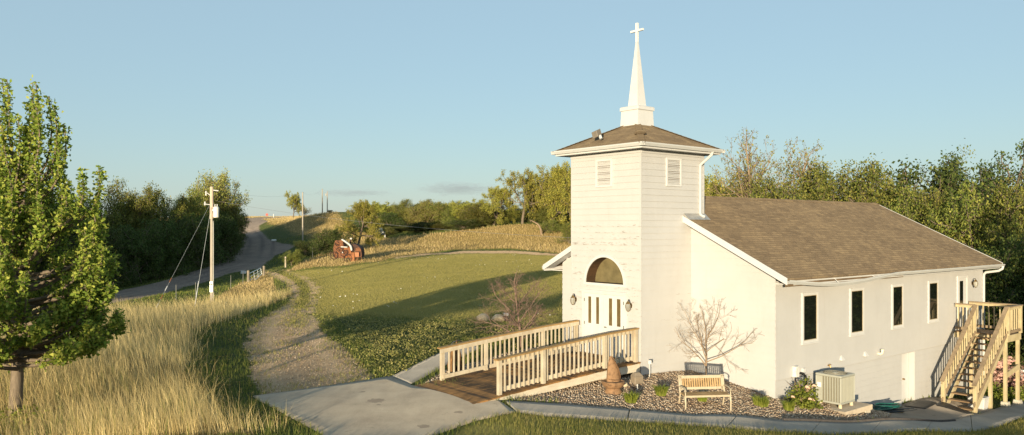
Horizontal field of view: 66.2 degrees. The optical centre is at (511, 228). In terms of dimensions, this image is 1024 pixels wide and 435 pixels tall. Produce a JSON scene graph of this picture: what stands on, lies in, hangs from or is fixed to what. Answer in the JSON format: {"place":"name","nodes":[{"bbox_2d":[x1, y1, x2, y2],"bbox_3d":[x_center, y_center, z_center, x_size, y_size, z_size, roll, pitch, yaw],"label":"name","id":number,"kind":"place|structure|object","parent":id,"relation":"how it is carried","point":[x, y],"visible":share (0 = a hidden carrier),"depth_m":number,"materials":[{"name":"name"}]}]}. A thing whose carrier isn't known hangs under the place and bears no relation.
{"place":"outdoors","nodes":[
{"label":"outdoors","id":0,"kind":"place"},
{"bbox_2d":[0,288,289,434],"bbox_3d":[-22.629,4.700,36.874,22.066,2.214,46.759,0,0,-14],"label":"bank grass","id":1,"kind":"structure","parent":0,"point":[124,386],"depth_m":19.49,"materials":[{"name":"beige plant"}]},
{"bbox_2d":[33,217,294,309],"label":"gravel road","id":2,"kind":"structure","parent":0,"point":[259,249],"depth_m":107.02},
{"bbox_2d":[242,270,369,393],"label":"driveway","id":3,"kind":"structure","parent":0,"point":[270,343],"depth_m":28.55,"materials":[{"name":"beige gravel"}]},
{"bbox_2d":[243,269,369,393],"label":"drive weeds","id":4,"kind":"object","parent":3,"relation":"on","point":[285,274],"visible":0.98,"depth_m":36.82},
{"bbox_2d":[291,253,562,324],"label":"lawn grass","id":5,"kind":"structure","parent":0,"point":[465,278],"depth_m":57.82,"materials":[{"name":"green plant"}]},
{"bbox_2d":[394,250,557,258],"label":"path","id":6,"kind":"structure","parent":0,"point":[486,251],"depth_m":108.97,"materials":[{"name":"beige gravel"}]},
{"bbox_2d":[0,212,1023,434],"bbox_3d":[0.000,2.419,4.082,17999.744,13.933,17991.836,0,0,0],"label":"ground","id":7,"kind":"structure","parent":0,"point":[273,230],"depth_m":42.90,"materials":[{"name":"green plant"}]},
{"bbox_2d":[0,398,60,429],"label":"sprout bush","id":8,"kind":"object","parent":7,"relation":"on","point":[21,413],"visible":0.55,"depth_m":18.45,"materials":[{"name":"green plant"}]},
{"bbox_2d":[0,75,131,426],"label":"ash tree","id":9,"kind":"object","parent":7,"relation":"on","point":[78,299],"visible":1,"depth_m":18.44,"materials":[{"name":"green plant"}]},
{"bbox_2d":[37,185,105,280],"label":"tree","id":10,"kind":"object","parent":7,"relation":"on","point":[57,206],"visible":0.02,"depth_m":98.33,"materials":[{"name":"green plant"}]},
{"bbox_2d":[54,225,126,287],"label":"wood shrub","id":11,"kind":"object","parent":7,"relation":"on","point":[109,243],"visible":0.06,"depth_m":89.63,"materials":[{"name":"green plant"}]},
{"bbox_2d":[104,225,142,285],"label":"wood shrub","id":12,"kind":"object","parent":7,"relation":"on","point":[123,265],"visible":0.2,"depth_m":92.60,"materials":[{"name":"green plant"}]},
{"bbox_2d":[100,175,155,275],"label":"tree","id":13,"kind":"object","parent":7,"relation":"on","point":[114,216],"visible":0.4,"depth_m":107.89,"materials":[{"name":"green plant"}]},
{"bbox_2d":[109,217,168,284],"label":"wood shrub","id":14,"kind":"object","parent":7,"relation":"on","point":[138,244],"visible":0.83,"depth_m":96.98,"materials":[{"name":"green plant"}]},
{"bbox_2d":[114,180,172,241],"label":"tree","id":15,"kind":"object","parent":7,"relation":"on","point":[140,213],"visible":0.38,"depth_m":108.17,"materials":[{"name":"green plant"}]},
{"bbox_2d":[0,283,290,434],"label":"dry grass","id":16,"kind":"structure","parent":7,"relation":"on","point":[175,312],"depth_m":21.52,"materials":[{"name":"plant"}]},
{"bbox_2d":[130,188,187,266],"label":"tree","id":17,"kind":"object","parent":7,"relation":"on","point":[163,205],"visible":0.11,"depth_m":111.81,"materials":[{"name":"green plant"}]},
{"bbox_2d":[138,218,195,278],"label":"wood shrub","id":18,"kind":"object","parent":7,"relation":"on","point":[169,244],"visible":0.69,"depth_m":100.36,"materials":[{"name":"green plant"}]},
{"bbox_2d":[156,191,207,228],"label":"tree","id":19,"kind":"object","parent":7,"relation":"on","point":[184,204],"visible":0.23,"depth_m":116.36,"materials":[{"name":"green plant"}]},
{"bbox_2d":[156,210,209,272],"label":"wood shrub","id":20,"kind":"object","parent":7,"relation":"on","point":[197,238],"visible":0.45,"depth_m":103.87,"materials":[{"name":"green plant"}]},
{"bbox_2d":[170,185,221,259],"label":"tree","id":21,"kind":"object","parent":7,"relation":"on","point":[195,197],"visible":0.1,"depth_m":120.77,"materials":[{"name":"green plant"}]},
{"bbox_2d":[178,210,225,266],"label":"wood shrub","id":22,"kind":"object","parent":7,"relation":"on","point":[206,256],"visible":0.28,"depth_m":110.40,"materials":[{"name":"green plant"}]},
{"bbox_2d":[204,187,218,299],"bbox_3d":[-22.190,1.452,57.887,1.155,9.034,0.494,0,0,0],"label":"utility pole","id":23,"kind":"object","parent":7,"relation":"on","point":[214,212],"visible":0.94,"depth_m":57.90,"materials":[{"name":"brown wood"}]},
{"bbox_2d":[195,210,239,263],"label":"wood shrub","id":24,"kind":"object","parent":7,"relation":"on","point":[228,229],"visible":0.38,"depth_m":116.94,"materials":[{"name":"green plant"}]},
{"bbox_2d":[186,166,250,231],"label":"thin tree","id":25,"kind":"object","parent":7,"relation":"on","point":[221,198],"visible":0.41,"depth_m":133.02,"materials":[{"name":"green plant"}]},
{"bbox_2d":[215,211,246,254],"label":"wood shrub","id":26,"kind":"object","parent":7,"relation":"on","point":[237,241],"visible":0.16,"depth_m":129.02,"materials":[{"name":"green plant"}]},
{"bbox_2d":[219,202,248,251],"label":"thin tree","id":27,"kind":"object","parent":7,"relation":"on","point":[231,209],"visible":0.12,"depth_m":131.61,"materials":[{"name":"green plant"}]},
{"bbox_2d":[178,289,291,432],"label":"edge grass","id":28,"kind":"structure","parent":7,"relation":"on","point":[197,343],"depth_m":24.36,"materials":[{"name":"plant"}]},
{"bbox_2d":[182,285,306,434],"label":"verge weeds","id":29,"kind":"object","parent":7,"relation":"on","point":[226,397],"visible":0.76,"depth_m":23.57,"materials":[{"name":"green plant"}]},
{"bbox_2d":[278,248,304,265],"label":"yellow bush","id":30,"kind":"object","parent":7,"relation":"on","point":[294,255],"visible":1,"depth_m":97.57,"materials":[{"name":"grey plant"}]},
{"bbox_2d":[284,190,305,216],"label":"lone tree","id":31,"kind":"object","parent":7,"relation":"on","point":[295,205],"visible":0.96,"depth_m":190.04,"materials":[{"name":"green plant"}]},
{"bbox_2d":[300,228,353,255],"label":"dark bush","id":32,"kind":"object","parent":7,"relation":"on","point":[326,240],"visible":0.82,"depth_m":107.64,"materials":[{"name":"green plant"}]},
{"bbox_2d":[330,238,363,261],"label":"rusty threshing machine","id":33,"kind":"object","parent":7,"relation":"on","point":[341,249],"visible":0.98,"depth_m":91.00,"materials":[{"name":"metal"}]},
{"bbox_2d":[334,199,383,246],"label":"lone tree","id":34,"kind":"object","parent":7,"relation":"on","point":[363,212],"visible":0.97,"depth_m":115.07,"materials":[{"name":"green plant"}]},
{"bbox_2d":[160,211,570,301],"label":"ridge grass","id":35,"kind":"structure","parent":7,"relation":"on","point":[287,218],"depth_m":120.39,"materials":[{"name":"plant"}]},
{"bbox_2d":[348,201,396,222],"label":"tree","id":36,"kind":"object","parent":7,"relation":"on","point":[379,208],"visible":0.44,"depth_m":151.46,"materials":[{"name":"green plant"}]},
{"bbox_2d":[253,376,514,434],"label":"concrete pad","id":37,"kind":"object","parent":7,"relation":"on","point":[388,405],"visible":0.88,"depth_m":19.34,"materials":[{"name":"grey concrete"}]},
{"bbox_2d":[415,320,640,403],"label":"wheelchair ramp","id":38,"kind":"structure","parent":37,"relation":"on","point":[542,369],"depth_m":22.54,"materials":[{"name":"brown wood"}]},
{"bbox_2d":[375,212,405,226],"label":"tree","id":39,"kind":"object","parent":7,"relation":"on","point":[387,219],"visible":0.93,"depth_m":146.14,"materials":[{"name":"green plant"}]},
{"bbox_2d":[385,198,420,226],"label":"tree","id":40,"kind":"object","parent":7,"relation":"on","point":[400,211],"visible":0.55,"depth_m":148.88,"materials":[{"name":"green plant"}]},
{"bbox_2d":[404,199,448,224],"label":"tree","id":41,"kind":"object","parent":7,"relation":"on","point":[418,214],"visible":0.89,"depth_m":146.63,"materials":[{"name":"green plant"}]},
{"bbox_2d":[392,346,480,383],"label":"side walk","id":42,"kind":"structure","parent":7,"relation":"on","point":[412,374],"depth_m":24.73,"materials":[{"name":"grey concrete"}]},
{"bbox_2d":[313,309,561,379],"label":"ground weeds","id":43,"kind":"object","parent":7,"relation":"on","point":[421,337],"visible":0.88,"depth_m":32.30,"materials":[{"name":"green plant"}]},
{"bbox_2d":[424,201,464,227],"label":"tree","id":44,"kind":"object","parent":7,"relation":"on","point":[445,213],"visible":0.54,"depth_m":145.28,"materials":[{"name":"green plant"}]},
{"bbox_2d":[448,200,474,217],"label":"oak tree","id":45,"kind":"object","parent":7,"relation":"on","point":[454,205],"visible":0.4,"depth_m":143.83,"materials":[{"name":"green plant"}]},
{"bbox_2d":[447,219,482,229],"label":"slope shrub","id":46,"kind":"object","parent":7,"relation":"on","point":[462,224],"visible":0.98,"depth_m":137.54,"materials":[{"name":"green plant"}]},
{"bbox_2d":[457,203,495,226],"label":"tree","id":47,"kind":"object","parent":7,"relation":"on","point":[475,212],"visible":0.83,"depth_m":139.64,"materials":[{"name":"green plant"}]},
{"bbox_2d":[479,185,518,224],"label":"oak tree","id":48,"kind":"object","parent":7,"relation":"on","point":[499,195],"visible":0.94,"depth_m":141.15,"materials":[{"name":"green plant"}]},
{"bbox_2d":[468,270,556,347],"bbox_3d":[0.220,3.007,29.133,3.017,3.089,3.155,0,0,37],"label":"bare shrub","id":49,"kind":"object","parent":7,"relation":"on","point":[513,318],"visible":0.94,"depth_m":28.92,"materials":[{"name":"brown plant"}]},
{"bbox_2d":[495,167,550,223],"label":"oak tree","id":50,"kind":"object","parent":7,"relation":"on","point":[529,187],"visible":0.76,"depth_m":139.50,"materials":[{"name":"green plant"}]},
{"bbox_2d":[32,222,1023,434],"bbox_3d":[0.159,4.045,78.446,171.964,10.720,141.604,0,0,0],"label":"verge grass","id":51,"kind":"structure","parent":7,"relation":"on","point":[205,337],"depth_m":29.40,"materials":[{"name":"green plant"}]},
{"bbox_2d":[538,219,559,232],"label":"slope shrub","id":52,"kind":"object","parent":7,"relation":"on","point":[553,225],"visible":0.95,"depth_m":130.03,"materials":[{"name":"green plant"}]},
{"bbox_2d":[531,160,569,218],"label":"oak tree","id":53,"kind":"object","parent":7,"relation":"on","point":[549,184],"visible":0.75,"depth_m":133.95,"materials":[{"name":"green plant"}]},
{"bbox_2d":[546,162,570,226],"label":"oak tree","id":54,"kind":"object","parent":7,"relation":"on","point":[564,173],"visible":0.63,"depth_m":132.42,"materials":[{"name":"green plant"}]},
{"bbox_2d":[553,222,570,242],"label":"slope shrub","id":55,"kind":"object","parent":7,"relation":"on","point":[566,230],"visible":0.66,"depth_m":121.51,"materials":[{"name":"green plant"}]},
{"bbox_2d":[424,344,890,419],"bbox_3d":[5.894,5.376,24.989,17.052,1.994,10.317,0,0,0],"label":"gravel bed","id":56,"kind":"object","parent":7,"relation":"on","point":[661,398],"visible":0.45,"depth_m":21.56,"materials":[{"name":"gravel"}]},
{"bbox_2d":[447,340,461,372],"bbox_3d":[-1.716,3.933,23.724,0.482,1.124,0.375,0,0,-11],"label":"driftwood ornament","id":57,"kind":"object","parent":56,"relation":"on","point":[451,360],"visible":0.46,"depth_m":23.62,"materials":[{"name":"brown wood"}]},
{"bbox_2d":[601,356,624,394],"bbox_3d":[2.804,4.064,21.750,0.649,1.050,0.653,0,0,-17],"label":"garden fountain","id":58,"kind":"object","parent":56,"relation":"on","point":[613,383],"visible":1,"depth_m":21.63,"materials":[{"name":"stone"}]},
{"bbox_2d":[678,374,731,410],"bbox_3d":[5.094,4.377,20.777,1.272,0.896,0.625,0,0,-6],"label":"garden bench","id":59,"kind":"object","parent":56,"relation":"on","point":[685,394],"visible":0.99,"depth_m":20.97,"materials":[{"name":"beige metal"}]},
{"bbox_2d":[669,297,760,380],"bbox_3d":[6.225,3.431,23.844,3.108,2.819,2.768,0,0,3],"label":"bare sapling","id":60,"kind":"object","parent":56,"relation":"on","point":[705,345],"visible":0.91,"depth_m":23.75,"materials":[{"name":"beige plant"}]},
{"bbox_2d":[751,393,771,407],"bbox_3d":[6.873,4.765,21.769,0.797,0.334,0.786,0,0,0],"label":"grass clump","id":61,"kind":"object","parent":56,"relation":"on","point":[762,401],"visible":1,"depth_m":21.66,"materials":[{"name":"green plant"}]},
{"bbox_2d":[785,376,823,409],"bbox_3d":[8.449,4.750,22.722,1.039,0.946,0.910,0,0,42],"label":"rose bush","id":62,"kind":"object","parent":56,"relation":"on","point":[801,396],"visible":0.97,"depth_m":22.63,"materials":[{"name":"green plant"}]},
{"bbox_2d":[824,401,872,414],"bbox_3d":[9.816,5.393,23.711,1.620,0.155,1.380,0,0,-39],"label":"equipment pad","id":63,"kind":"object","parent":56,"relation":"on","point":[855,408],"visible":0.38,"depth_m":23.27,"materials":[{"name":"concrete"}]},
{"bbox_2d":[815,370,854,408],"bbox_3d":[9.720,4.823,23.614,0.840,0.994,0.820,0,0,-39],"label":"air conditioner","id":64,"kind":"object","parent":63,"relation":"on","point":[836,387],"visible":0.97,"depth_m":23.35,"materials":[{"name":"beige metal"}]},
{"bbox_2d":[872,403,900,410],"bbox_3d":[12.019,5.899,25.777,1.778,0.184,0.831,0,0,-38],"label":"garden hose","id":65,"kind":"object","parent":56,"relation":"on","point":[888,406],"visible":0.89,"depth_m":25.82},
{"bbox_2d":[704,169,740,196],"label":"backdrop tree","id":66,"kind":"object","parent":7,"relation":"on","point":[714,193],"visible":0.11,"depth_m":77.58,"materials":[{"name":"green plant"}]},
{"bbox_2d":[717,154,779,196],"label":"backdrop tree","id":67,"kind":"object","parent":7,"relation":"on","point":[744,181],"visible":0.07,"depth_m":69.69,"materials":[{"name":"green plant"}]},
{"bbox_2d":[704,126,820,199],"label":"backdrop tree","id":68,"kind":"object","parent":7,"relation":"on","point":[748,175],"visible":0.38,"depth_m":67.90,"materials":[{"name":"green plant"}]},
{"bbox_2d":[542,23,1004,408],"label":"church","id":69,"kind":"structure","parent":7,"relation":"on","point":[869,295],"depth_m":25.20,"materials":[{"name":"white paint"}]},
{"bbox_2d":[584,293,603,353],"bbox_3d":[2.638,3.070,25.345,0.030,1.920,0.879,0,0,-39],"label":"entrance door","id":70,"kind":"structure","parent":69,"relation":"in","point":[593,303],"depth_m":25.36,"materials":[{"name":"white wood"}]},
{"bbox_2d":[584,255,625,286],"bbox_3d":[3.106,1.339,25.143,0.465,0.990,1.850,0,0,-39],"label":"arch window","id":71,"kind":"structure","parent":69,"relation":"in","point":[606,270],"depth_m":25.45,"materials":[{"name":"glass"}]},
{"bbox_2d":[604,294,623,357],"bbox_3d":[3.178,3.070,24.644,0.073,1.920,0.879,0,0,-39],"label":"entrance door","id":72,"kind":"structure","parent":69,"relation":"in","point":[613,304],"depth_m":24.64,"materials":[{"name":"white wood"}]},
{"bbox_2d":[801,292,818,344],"bbox_3d":[9.155,2.758,24.095,0.946,1.566,0.059,0,0,-39],"label":"window","id":73,"kind":"structure","parent":69,"relation":"in","point":[810,301],"depth_m":24.10,"materials":[{"name":"black glass"}]},
{"bbox_2d":[849,287,864,336],"bbox_3d":[11.388,2.758,25.903,0.945,1.566,0.059,0,0,-39],"label":"window","id":74,"kind":"structure","parent":69,"relation":"in","point":[856,300],"depth_m":25.89,"materials":[{"name":"black glass"}]},
{"bbox_2d":[891,284,904,329],"bbox_3d":[13.613,2.758,27.709,0.896,1.566,0.059,0,0,-39],"label":"window","id":75,"kind":"structure","parent":69,"relation":"in","point":[897,290],"depth_m":27.71,"materials":[{"name":"black glass"}]},
{"bbox_2d":[902,353,907,402],"bbox_3d":[14.161,5.495,28.487,0.949,1.910,0.120,0,0,-39],"label":"basement door","id":76,"kind":"structure","parent":69,"relation":"in","point":[904,356],"depth_m":28.63,"materials":[{"name":"white paint"}]},
{"bbox_2d":[928,280,938,322],"bbox_3d":[15.845,2.758,29.502,0.885,1.566,0.059,0,0,-39],"label":"window","id":77,"kind":"structure","parent":69,"relation":"in","point":[933,286],"depth_m":29.52,"materials":[{"name":"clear glass"}]},
{"bbox_2d":[957,275,967,329],"bbox_3d":[17.885,2.945,31.168,0.970,2.110,0.047,0,0,-39],"label":"side door","id":78,"kind":"structure","parent":69,"relation":"in","point":[962,281],"depth_m":31.10,"materials":[{"name":"white paint"}]},
{"bbox_2d":[747,172,805,199],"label":"backdrop tree","id":79,"kind":"object","parent":7,"relation":"on","point":[764,190],"visible":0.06,"depth_m":65.25,"materials":[{"name":"green plant"}]},
{"bbox_2d":[735,155,840,199],"bbox_3d":[23.816,0.867,64.823,11.815,13.947,12.925,0,0,15],"label":"backdrop tree","id":80,"kind":"object","parent":7,"relation":"on","point":[819,170],"visible":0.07,"depth_m":64.19,"materials":[{"name":"green plant"}]},
{"bbox_2d":[788,145,852,197],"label":"backdrop tree","id":81,"kind":"object","parent":7,"relation":"on","point":[813,166],"visible":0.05,"depth_m":65.64,"materials":[{"name":"green plant"}]},
{"bbox_2d":[796,170,883,205],"bbox_3d":[24.398,0.665,62.218,9.295,10.612,8.804,0,0,15],"label":"backdrop tree","id":82,"kind":"object","parent":7,"relation":"on","point":[834,193],"visible":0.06,"depth_m":60.38,"materials":[{"name":"green plant"}]},
{"bbox_2d":[786,153,905,208],"bbox_3d":[25.975,1.028,60.020,11.571,13.659,12.658,0,0,30],"label":"backdrop tree","id":83,"kind":"object","parent":7,"relation":"on","point":[864,188],"visible":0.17,"depth_m":58.85,"materials":[{"name":"green plant"}]},
{"bbox_2d":[782,418,955,422],"bbox_3d":[10.781,5.641,22.888,8.801,1.365,0.310,0,0,-34],"label":"bed edging","id":84,"kind":"object","parent":7,"relation":"on","point":[824,420],"visible":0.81,"depth_m":22.16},
{"bbox_2d":[882,182,931,222],"bbox_3d":[27.570,1.146,58.043,7.951,9.171,7.377,0,0,9],"label":"backdrop tree","id":85,"kind":"object","parent":7,"relation":"on","point":[897,193],"visible":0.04,"depth_m":57.59,"materials":[{"name":"green plant"}]},
{"bbox_2d":[887,185,928,225],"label":"tree","id":86,"kind":"object","parent":7,"relation":"on","point":[895,208],"visible":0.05,"depth_m":55.32,"materials":[{"name":"green plant"}]},
{"bbox_2d":[902,183,964,235],"bbox_3d":[28.173,2.427,53.232,7.070,11.037,7.734,0,0,0],"label":"tree","id":87,"kind":"object","parent":7,"relation":"on","point":[943,200],"visible":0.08,"depth_m":53.22,"materials":[{"name":"green plant"}]},
{"bbox_2d":[886,138,989,201],"bbox_3d":[33.151,1.095,63.643,11.254,16.532,13.761,0,0,20],"label":"windswept tree","id":88,"kind":"object","parent":7,"relation":"on","point":[935,174],"visible":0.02,"depth_m":62.43,"materials":[{"name":"green plant"}]},
{"bbox_2d":[889,397,991,419],"bbox_3d":[13.817,6.210,26.620,9.397,1.250,2.306,0,0,-43],"label":"basement apron","id":89,"kind":"object","parent":7,"relation":"on","point":[935,412],"visible":0.51,"depth_m":26.89,"materials":[{"name":"grey concrete"}]},
{"bbox_2d":[905,400,936,408],"bbox_3d":[14.544,6.386,27.936,0.970,0.348,0.700,0,0,-39],"label":"door mat","id":90,"kind":"object","parent":89,"relation":"on","point":[921,404],"depth_m":27.90,"materials":[{"name":"grey concrete"}]},
{"bbox_2d":[877,148,1023,219],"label":"windswept tree","id":91,"kind":"object","parent":7,"relation":"on","point":[941,178],"visible":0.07,"depth_m":60.13,"materials":[{"name":"green plant"}]},
{"bbox_2d":[913,186,998,249],"bbox_3d":[29.277,1.817,51.907,5.728,9.417,6.173,0,0,-1],"label":"tree","id":92,"kind":"object","parent":7,"relation":"on","point":[935,195],"visible":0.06,"depth_m":52.69,"materials":[{"name":"green plant"}]},
{"bbox_2d":[915,138,1023,223],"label":"windswept tree","id":93,"kind":"object","parent":7,"relation":"on","point":[985,174],"visible":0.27,"depth_m":57.08,"materials":[{"name":"green plant"}]},
{"bbox_2d":[921,178,1023,328],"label":"tree","id":94,"kind":"object","parent":7,"relation":"on","point":[969,198],"visible":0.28,"depth_m":50.02,"materials":[{"name":"green plant"}]},
{"bbox_2d":[939,301,1022,413],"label":"wooden stairs","id":95,"kind":"structure","parent":7,"relation":"on","point":[998,338],"depth_m":29.23,"materials":[{"name":"yellow wood"}]},
{"bbox_2d":[964,180,1023,298],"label":"tree","id":96,"kind":"object","parent":7,"relation":"on","point":[999,213],"visible":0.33,"depth_m":48.83,"materials":[{"name":"green plant"}]},
{"bbox_2d":[988,355,1009,387],"bbox_3d":[20.294,6.040,33.531,1.458,1.525,1.378,0,0,-24],"label":"flowering bush","id":97,"kind":"object","parent":7,"relation":"on","point":[998,376],"visible":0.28,"depth_m":33.18,"materials":[{"name":"pink plant"}]},
{"bbox_2d":[977,236,1023,360],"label":"tree","id":98,"kind":"object","parent":7,"relation":"on","point":[1010,296],"visible":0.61,"depth_m":44.22,"materials":[{"name":"green plant"}]},
{"bbox_2d":[985,227,1023,350],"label":"tree","id":99,"kind":"object","parent":7,"relation":"on","point":[1020,264],"visible":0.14,"depth_m":44.83,"materials":[{"name":"green plant"}]},
{"bbox_2d":[989,175,1023,249],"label":"tree","id":100,"kind":"object","parent":7,"relation":"on","point":[1016,193],"visible":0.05,"depth_m":49.82,"materials":[{"name":"green plant"}]},
{"bbox_2d":[993,387,1023,401],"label":"border plant","id":101,"kind":"object","parent":7,"relation":"on","point":[1011,396],"visible":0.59,"depth_m":30.90,"materials":[{"name":"green plant"}]},
{"bbox_2d":[999,361,1023,390],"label":"flowering bush","id":102,"kind":"object","parent":7,"relation":"on","point":[1012,382],"visible":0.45,"depth_m":32.84,"materials":[{"name":"pink plant"}]},
{"bbox_2d":[0,0,1023,216],"label":"sky","id":103,"kind":"structure","parent":0,"point":[392,101],"materials":[{"name":"blue"}]},
{"bbox_2d":[506,400,628,420],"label":"sidewalk","id":104,"kind":"structure","parent":0,"point":[574,411],"depth_m":19.46,"materials":[{"name":"grey concrete"}]},
{"bbox_2d":[628,409,735,427],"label":"sidewalk","id":105,"kind":"structure","parent":0,"point":[713,420],"depth_m":19.44,"materials":[{"name":"grey concrete"}]},
{"bbox_2d":[456,408,1023,434],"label":"front grass","id":106,"kind":"structure","parent":0,"point":[729,429],"depth_m":18.46,"materials":[{"name":"green plant"}]},
{"bbox_2d":[727,415,819,432],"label":"sidewalk","id":107,"kind":"structure","parent":0,"point":[751,422],"depth_m":19.80,"materials":[{"name":"grey concrete"}]},
{"bbox_2d":[812,420,880,434],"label":"sidewalk","id":108,"kind":"structure","parent":0,"point":[829,428],"depth_m":21.02,"materials":[{"name":"grey concrete"}]},
{"bbox_2d":[871,420,931,433],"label":"sidewalk","id":109,"kind":"structure","parent":0,"point":[890,425],"depth_m":22.33,"materials":[{"name":"grey concrete"}]},
{"bbox_2d":[928,415,971,431],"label":"sidewalk","id":110,"kind":"structure","parent":0,"point":[964,423],"depth_m":24.11,"materials":[{"name":"grey concrete"}]},
{"bbox_2d":[971,401,1023,430],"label":"sidewalk","id":111,"kind":"structure","parent":0,"point":[999,416],"depth_m":26.56,"materials":[{"name":"grey concrete"}]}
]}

